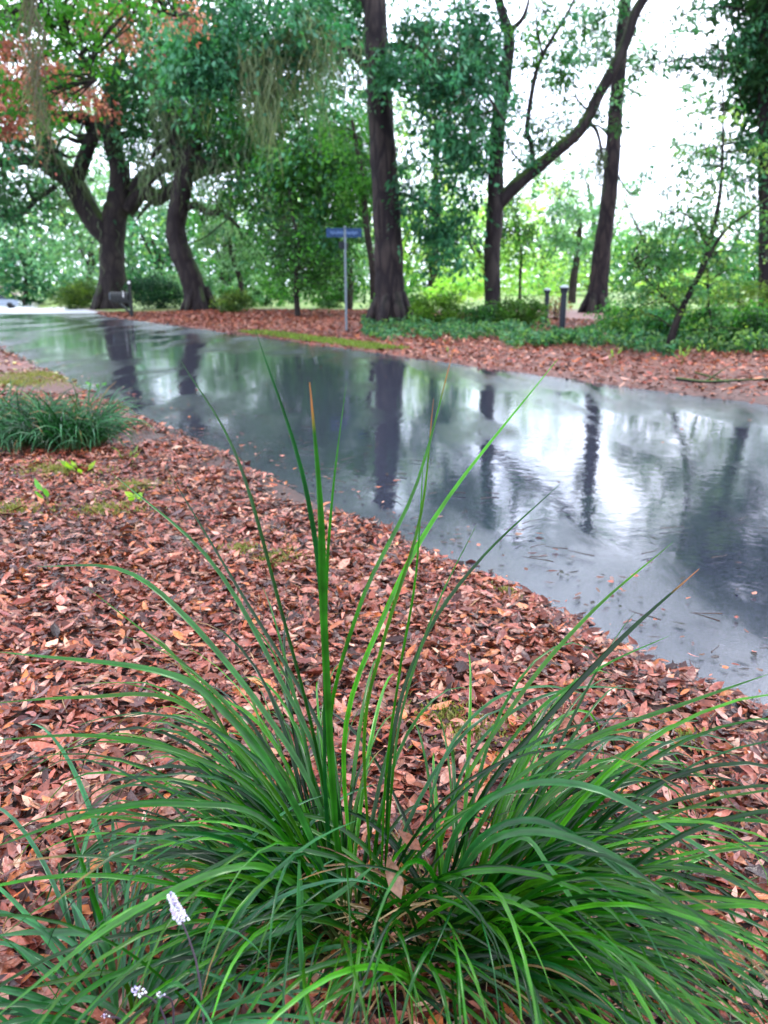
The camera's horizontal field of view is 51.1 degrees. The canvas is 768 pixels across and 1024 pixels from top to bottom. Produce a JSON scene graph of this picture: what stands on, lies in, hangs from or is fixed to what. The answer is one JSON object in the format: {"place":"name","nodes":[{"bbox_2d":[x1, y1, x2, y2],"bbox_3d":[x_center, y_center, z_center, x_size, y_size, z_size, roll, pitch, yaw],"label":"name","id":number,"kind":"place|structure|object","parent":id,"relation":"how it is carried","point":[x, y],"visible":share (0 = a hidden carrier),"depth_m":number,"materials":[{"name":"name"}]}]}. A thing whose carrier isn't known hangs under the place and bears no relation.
{"place":"outdoors","nodes":[
{"label":"outdoors","id":0,"kind":"place"},
{"bbox_2d":[0,302,97,313],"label":"pavement","id":1,"kind":"structure","parent":0,"point":[21,309],"depth_m":36.23,"materials":[{"name":"concrete"}]},
{"bbox_2d":[0,295,20,307],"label":"parked car","id":2,"kind":"object","parent":1,"relation":"on","point":[9,303],"visible":1,"depth_m":88.58,"materials":[{"name":"silver metal"}]},
{"bbox_2d":[0,0,757,286],"label":"sky","id":3,"kind":"structure","parent":0,"point":[661,111],"materials":[{"name":"white"}]},
{"bbox_2d":[0,314,767,717],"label":"road","id":4,"kind":"structure","parent":0,"point":[610,502],"depth_m":5.46,"materials":[{"name":"grey asphalt"}]},
{"bbox_2d":[0,400,767,799],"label":"twig debris","id":5,"kind":"object","parent":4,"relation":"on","point":[434,510],"visible":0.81,"depth_m":3.52,"materials":[{"name":"brown plant"}]},
{"bbox_2d":[2,332,767,670],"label":"fallen leaves","id":6,"kind":"object","parent":4,"relation":"on","point":[752,652],"depth_m":3.76,"materials":[{"name":"brown plant"}]},
{"bbox_2d":[0,282,767,1023],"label":"ground","id":7,"kind":"structure","parent":0,"point":[296,496],"depth_m":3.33,"materials":[{"name":"brown plant"}]},
{"bbox_2d":[0,100,29,275],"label":"background tree","id":8,"kind":"object","parent":7,"relation":"on","point":[5,254],"visible":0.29,"depth_m":53.12,"materials":[{"name":"green plant"}]},
{"bbox_2d":[0,377,45,423],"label":"grass clump","id":9,"kind":"object","parent":7,"relation":"on","point":[7,395],"visible":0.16,"depth_m":5.81,"materials":[{"name":"green plant"}]},
{"bbox_2d":[2,279,60,304],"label":"shrub","id":10,"kind":"object","parent":7,"relation":"on","point":[27,299],"visible":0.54,"depth_m":101.83,"materials":[{"name":"green plant"}]},
{"bbox_2d":[34,478,48,503],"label":"seedling","id":11,"kind":"object","parent":7,"relation":"on","point":[40,487],"visible":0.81,"depth_m":4.05,"materials":[{"name":"green plant"}]},
{"bbox_2d":[0,190,98,305],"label":"background tree","id":12,"kind":"object","parent":7,"relation":"on","point":[14,267],"visible":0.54,"depth_m":100.42,"materials":[{"name":"green plant"}]},
{"bbox_2d":[0,379,113,454],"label":"grass clump","id":13,"kind":"object","parent":7,"relation":"on","point":[25,443],"visible":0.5,"depth_m":5.39,"materials":[{"name":"green plant"}]},
{"bbox_2d":[34,277,96,309],"bbox_3d":[-14.823,-10.278,38.599,3.570,1.995,2.816,0,16,0],"label":"hedge","id":14,"kind":"object","parent":7,"relation":"on","point":[76,292],"visible":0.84,"depth_m":38.22,"materials":[{"name":"green plant"}]},
{"bbox_2d":[57,459,95,473],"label":"seedling","id":15,"kind":"object","parent":7,"relation":"on","point":[71,466],"visible":0.81,"depth_m":4.77,"materials":[{"name":"green plant"}]},
{"bbox_2d":[0,377,157,453],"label":"grass clump","id":16,"kind":"object","parent":7,"relation":"on","point":[99,432],"visible":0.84,"depth_m":5.38,"materials":[{"name":"green plant"}]},
{"bbox_2d":[2,142,165,298],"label":"background tree","id":17,"kind":"object","parent":7,"relation":"on","point":[91,261],"visible":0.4,"depth_m":65.81,"materials":[{"name":"green plant"}]},
{"bbox_2d":[0,0,215,180],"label":"overhanging tree","id":18,"kind":"object","parent":7,"relation":"on","point":[37,89],"visible":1,"depth_m":10.09,"materials":[{"name":"green plant"}]},
{"bbox_2d":[7,54,222,290],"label":"background tree","id":19,"kind":"object","parent":7,"relation":"on","point":[73,126],"visible":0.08,"depth_m":87.72,"materials":[{"name":"green plant"}]},
{"bbox_2d":[109,280,133,316],"bbox_3d":[-8.986,-7.310,27.540,0.757,1.224,0.281,0,16,0],"label":"mailbox","id":20,"kind":"object","parent":7,"relation":"on","point":[120,298],"visible":0.99,"depth_m":27.45,"materials":[{"name":"paint"}]},
{"bbox_2d":[112,445,140,458],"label":"seedling","id":21,"kind":"object","parent":7,"relation":"on","point":[135,450],"visible":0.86,"depth_m":5.18,"materials":[{"name":"green plant"}]},
{"bbox_2d":[125,492,144,500],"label":"seedling","id":22,"kind":"object","parent":7,"relation":"on","point":[132,496],"visible":0.71,"depth_m":4.14,"materials":[{"name":"green plant"}]},
{"bbox_2d":[71,185,214,300],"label":"background tree","id":23,"kind":"object","parent":7,"relation":"on","point":[158,260],"visible":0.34,"depth_m":54.31,"materials":[{"name":"green plant"}]},
{"bbox_2d":[116,268,183,309],"bbox_3d":[-9.862,-9.469,34.699,3.401,2.110,3.162,0,16,0],"label":"hedge","id":24,"kind":"object","parent":7,"relation":"on","point":[152,290],"visible":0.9,"depth_m":34.43,"materials":[{"name":"green plant"}]},
{"bbox_2d":[0,0,313,309],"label":"live oak","id":25,"kind":"object","parent":7,"relation":"on","point":[106,227],"visible":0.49,"depth_m":34.65,"materials":[{"name":"green plant"}]},
{"bbox_2d":[141,270,235,302],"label":"shrub","id":26,"kind":"object","parent":7,"relation":"on","point":[211,285],"visible":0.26,"depth_m":42.13,"materials":[{"name":"green plant"}]},
{"bbox_2d":[0,724,390,1023],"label":"grass clump","id":27,"kind":"object","parent":7,"relation":"on","point":[22,1009],"visible":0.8,"depth_m":1.20,"materials":[{"name":"green plant"}]},
{"bbox_2d":[150,171,287,300],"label":"background tree","id":28,"kind":"object","parent":7,"relation":"on","point":[203,221],"visible":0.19,"depth_m":47.11,"materials":[{"name":"green plant"}]},
{"bbox_2d":[177,216,273,307],"bbox_3d":[-6.457,-10.681,34.377,3.632,4.087,3.458,10,19,33],"label":"understory tree","id":29,"kind":"object","parent":7,"relation":"on","point":[231,258],"visible":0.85,"depth_m":34.06,"materials":[{"name":"green plant"}]},
{"bbox_2d":[209,285,256,312],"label":"shrub","id":30,"kind":"object","parent":7,"relation":"on","point":[227,305],"visible":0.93,"depth_m":28.84,"materials":[{"name":"green plant"}]},
{"bbox_2d":[105,0,404,310],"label":"live oak","id":31,"kind":"object","parent":7,"relation":"on","point":[197,293],"visible":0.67,"depth_m":28.22,"materials":[{"name":"green plant"}]},
{"bbox_2d":[217,272,307,306],"bbox_3d":[-5.492,-10.024,36.710,4.339,1.886,3.544,0,16,0],"label":"shrub","id":32,"kind":"object","parent":7,"relation":"on","point":[257,293],"visible":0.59,"depth_m":36.26,"materials":[{"name":"green plant"}]},
{"bbox_2d":[218,75,349,299],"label":"background tree","id":33,"kind":"object","parent":7,"relation":"on","point":[287,281],"visible":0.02,"depth_m":52.56,"materials":[{"name":"green plant"}]},
{"bbox_2d":[218,0,422,293],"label":"background tree","id":34,"kind":"object","parent":7,"relation":"on","point":[355,90],"visible":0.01,"depth_m":80.46,"materials":[{"name":"green plant"}]},
{"bbox_2d":[238,329,408,349],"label":"verge grass","id":35,"kind":"structure","parent":7,"relation":"on","point":[331,340],"depth_m":15.93,"materials":[{"name":"green plant"}]},
{"bbox_2d":[304,276,355,307],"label":"shrub","id":36,"kind":"object","parent":7,"relation":"on","point":[326,301],"visible":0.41,"depth_m":34.60,"materials":[{"name":"green plant"}]},
{"bbox_2d":[0,330,673,1023],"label":"grass clump","id":37,"kind":"object","parent":7,"relation":"on","point":[246,800],"visible":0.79,"depth_m":1.27,"materials":[{"name":"green plant"}]},
{"bbox_2d":[385,856,403,898],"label":"dry leaf","id":38,"kind":"object","parent":37,"relation":"on","point":[397,888],"visible":0.79,"depth_m":1.25,"materials":[{"name":"brown plant"}]},
{"bbox_2d":[398,830,420,849],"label":"dry leaf","id":39,"kind":"object","parent":37,"relation":"on","point":[407,837],"visible":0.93,"depth_m":1.32,"materials":[{"name":"brown plant"}]},
{"bbox_2d":[313,215,373,308],"bbox_3d":[-1.440,-10.087,32.454,4.534,4.024,3.658,0,16,0],"label":"understory tree","id":40,"kind":"object","parent":7,"relation":"on","point":[349,296],"visible":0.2,"depth_m":32.51,"materials":[{"name":"green plant"}]},
{"bbox_2d":[326,226,361,330],"bbox_3d":[-0.904,-5.290,18.457,0.698,2.418,0.411,-12,20,-35],"label":"street sign","id":41,"kind":"object","parent":7,"relation":"on","point":[345,232],"visible":0.96,"depth_m":18.19,"materials":[{"name":"metal"}]},
{"bbox_2d":[280,73,419,301],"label":"background tree","id":42,"kind":"object","parent":7,"relation":"on","point":[363,285],"visible":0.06,"depth_m":44.80,"materials":[{"name":"green plant"}]},
{"bbox_2d":[297,107,413,301],"bbox_3d":[-1.075,-9.319,25.339,3.411,6.376,3.460,-8,18,-27],"label":"understory tree","id":43,"kind":"object","parent":7,"relation":"on","point":[359,187],"visible":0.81,"depth_m":24.89,"materials":[{"name":"green plant"}]},
{"bbox_2d":[343,972,367,987],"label":"dry leaf","id":44,"kind":"object","parent":7,"relation":"on","point":[346,983],"depth_m":1.27,"materials":[{"name":"brown plant"}]},
{"bbox_2d":[0,368,711,773],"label":"moss","id":45,"kind":"object","parent":7,"relation":"on","point":[22,380],"visible":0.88,"depth_m":3.92,"materials":[{"name":"green plant"}]},
{"bbox_2d":[0,183,757,300],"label":"wood","id":46,"kind":"object","parent":7,"relation":"on","point":[150,246],"visible":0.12,"depth_m":116.74,"materials":[{"name":"green plant"}]},
{"bbox_2d":[365,288,425,314],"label":"shrub","id":47,"kind":"object","parent":7,"relation":"on","point":[412,300],"visible":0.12,"depth_m":23.08,"materials":[{"name":"green plant"}]},
{"bbox_2d":[85,542,767,1023],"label":"grass clump","id":48,"kind":"object","parent":7,"relation":"on","point":[537,920],"visible":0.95,"depth_m":1.20,"materials":[{"name":"green plant"}]},
{"bbox_2d":[94,308,767,402],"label":"leaf litter","id":49,"kind":"object","parent":7,"relation":"on","point":[202,314],"visible":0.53,"depth_m":14.25,"materials":[{"name":"brown plant"}]},
{"bbox_2d":[228,207,368,316],"bbox_3d":[-2.632,-7.670,24.997,4.399,3.482,3.675,0,16,0],"label":"understory tree","id":50,"kind":"object","parent":49,"relation":"on","point":[300,254],"visible":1,"depth_m":24.68,"materials":[{"name":"green plant"}]},
{"bbox_2d":[124,0,547,324],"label":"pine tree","id":51,"kind":"object","parent":49,"relation":"on","point":[320,38],"visible":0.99,"depth_m":17.68,"materials":[{"name":"green plant"}]},
{"bbox_2d":[359,312,767,355],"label":"ground ivy","id":52,"kind":"object","parent":49,"relation":"on","point":[516,334],"visible":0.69,"depth_m":14.44,"materials":[{"name":"green plant"}]},
{"bbox_2d":[590,48,767,352],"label":"sapling","id":53,"kind":"object","parent":52,"relation":"in","point":[708,249],"visible":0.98,"depth_m":11.86,"materials":[{"name":"green plant"}]},
{"bbox_2d":[442,0,732,312],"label":"forked tree","id":54,"kind":"object","parent":49,"relation":"on","point":[516,185],"visible":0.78,"depth_m":18.98,"materials":[{"name":"green plant"}]},
{"bbox_2d":[508,0,716,312],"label":"pine tree","id":55,"kind":"object","parent":49,"relation":"on","point":[596,295],"visible":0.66,"depth_m":27.74,"materials":[{"name":"green plant"}]},
{"bbox_2d":[634,0,767,305],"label":"pine tree","id":56,"kind":"object","parent":49,"relation":"on","point":[750,42],"visible":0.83,"depth_m":20.79,"materials":[{"name":"green plant"}]},
{"bbox_2d":[364,58,503,300],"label":"background tree","id":57,"kind":"object","parent":7,"relation":"on","point":[416,283],"visible":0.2,"depth_m":48.79,"materials":[{"name":"green plant"}]},
{"bbox_2d":[369,96,504,276],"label":"background tree","id":58,"kind":"object","parent":7,"relation":"on","point":[403,238],"visible":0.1,"depth_m":73.74,"materials":[{"name":"green plant"}]},
{"bbox_2d":[405,287,478,325],"bbox_3d":[1.367,-4.802,19.449,1.848,1.233,1.775,0,16,0],"label":"shrub","id":59,"kind":"object","parent":7,"relation":"on","point":[428,309],"visible":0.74,"depth_m":19.20,"materials":[{"name":"green plant"}]},
{"bbox_2d":[419,272,483,302],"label":"shrub","id":60,"kind":"object","parent":7,"relation":"on","point":[461,284],"visible":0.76,"depth_m":42.97,"materials":[{"name":"green plant"}]},
{"bbox_2d":[410,181,550,295],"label":"background tree","id":61,"kind":"object","parent":7,"relation":"on","point":[481,272],"visible":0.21,"depth_m":71.34,"materials":[{"name":"green plant"}]},
{"bbox_2d":[458,300,507,323],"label":"shrub","id":62,"kind":"object","parent":7,"relation":"on","point":[480,313],"visible":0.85,"depth_m":18.79,"materials":[{"name":"green plant"}]},
{"bbox_2d":[480,194,550,301],"bbox_3d":[5.341,-10.071,31.441,3.396,4.519,2.799,0,16,0],"label":"understory tree","id":63,"kind":"object","parent":7,"relation":"on","point":[523,235],"visible":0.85,"depth_m":31.07,"materials":[{"name":"green plant"}]},
{"bbox_2d":[484,289,551,326],"bbox_3d":[3.182,-4.727,19.230,1.848,1.143,1.575,0,16,0],"label":"shrub","id":64,"kind":"object","parent":7,"relation":"on","point":[514,309],"visible":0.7,"depth_m":18.95,"materials":[{"name":"green plant"}]},
{"bbox_2d":[472,165,613,294],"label":"background tree","id":65,"kind":"object","parent":7,"relation":"on","point":[536,258],"visible":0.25,"depth_m":75.05,"materials":[{"name":"green plant"}]},
{"bbox_2d":[544,288,550,322],"bbox_3d":[4.154,-5.213,20.558,0.174,0.991,0.175,0,16,0],"label":"marker post","id":66,"kind":"object","parent":7,"relation":"on","point":[547,291],"visible":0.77,"depth_m":20.45,"materials":[{"name":"metal"}]},
{"bbox_2d":[535,293,572,318],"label":"shrub","id":67,"kind":"object","parent":7,"relation":"on","point":[555,312],"visible":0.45,"depth_m":23.25,"materials":[{"name":"green plant"}]},
{"bbox_2d":[559,285,568,329],"bbox_3d":[3.544,-3.942,15.929,0.174,1.077,0.175,0,16,0],"label":"marker post","id":68,"kind":"object","parent":7,"relation":"on","point":[563,300],"visible":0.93,"depth_m":15.85,"materials":[{"name":"metal"}]},
{"bbox_2d":[533,179,622,302],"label":"understory tree","id":69,"kind":"object","parent":7,"relation":"on","point":[559,233],"visible":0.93,"depth_m":41.40,"materials":[{"name":"green plant"}]},
{"bbox_2d":[504,131,678,296],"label":"background tree","id":70,"kind":"object","parent":7,"relation":"on","point":[567,273],"visible":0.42,"depth_m":66.05,"materials":[{"name":"green plant"}]},
{"bbox_2d":[607,345,621,364],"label":"seedling","id":71,"kind":"object","parent":7,"relation":"on","point":[614,352],"visible":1,"depth_m":10.91,"materials":[{"name":"green plant"}]},
{"bbox_2d":[576,299,655,337],"bbox_3d":[4.482,-3.488,15.128,1.648,1.016,1.464,9,18,29],"label":"shrub","id":72,"kind":"object","parent":7,"relation":"on","point":[614,323],"visible":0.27,"depth_m":14.97,"materials":[{"name":"green plant"}]},
{"bbox_2d":[582,197,702,297],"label":"background tree","id":73,"kind":"object","parent":7,"relation":"on","point":[628,240],"visible":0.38,"depth_m":57.04,"materials":[{"name":"green plant"}]},
{"bbox_2d":[624,297,693,338],"bbox_3d":[5.138,-3.437,14.636,1.459,0.957,1.450,14,21,40],"label":"shrub","id":74,"kind":"object","parent":7,"relation":"on","point":[667,317],"visible":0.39,"depth_m":14.50,"materials":[{"name":"green plant"}]},
{"bbox_2d":[674,345,689,365],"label":"seedling","id":75,"kind":"object","parent":7,"relation":"on","point":[682,353],"visible":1,"depth_m":10.71,"materials":[{"name":"green plant"}]},
{"bbox_2d":[635,268,740,302],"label":"shrub","id":76,"kind":"object","parent":7,"relation":"on","point":[686,272],"visible":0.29,"depth_m":42.87,"materials":[{"name":"green plant"}]},
{"bbox_2d":[641,189,757,299],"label":"background tree","id":77,"kind":"object","parent":7,"relation":"on","point":[682,238],"visible":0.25,"depth_m":52.45,"materials":[{"name":"green plant"}]},
{"bbox_2d":[695,338,712,360],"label":"seedling","id":78,"kind":"object","parent":7,"relation":"on","point":[698,349],"visible":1,"depth_m":11.19,"materials":[{"name":"green plant"}]},
{"bbox_2d":[694,366,729,383],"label":"fallen branch","id":79,"kind":"object","parent":7,"relation":"on","point":[710,376],"visible":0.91,"depth_m":9.46,"materials":[{"name":"brown wood"}]},
{"bbox_2d":[674,294,750,345],"bbox_3d":[5.626,-3.151,13.681,1.592,1.089,1.502,-10,19,-33],"label":"shrub","id":80,"kind":"object","parent":7,"relation":"on","point":[694,318],"visible":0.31,"depth_m":13.50,"materials":[{"name":"green plant"}]},
{"bbox_2d":[693,137,757,300],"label":"background tree","id":81,"kind":"object","parent":7,"relation":"on","point":[747,247],"visible":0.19,"depth_m":47.72,"materials":[{"name":"green plant"}]},
{"bbox_2d":[693,278,767,314],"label":"shrub","id":82,"kind":"object","parent":7,"relation":"on","point":[753,293],"visible":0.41,"depth_m":21.07,"materials":[{"name":"green plant"}]},
{"bbox_2d":[713,298,767,348],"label":"shrub","id":83,"kind":"object","parent":7,"relation":"on","point":[752,316],"visible":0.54,"depth_m":12.76,"materials":[{"name":"green plant"}]}
]}

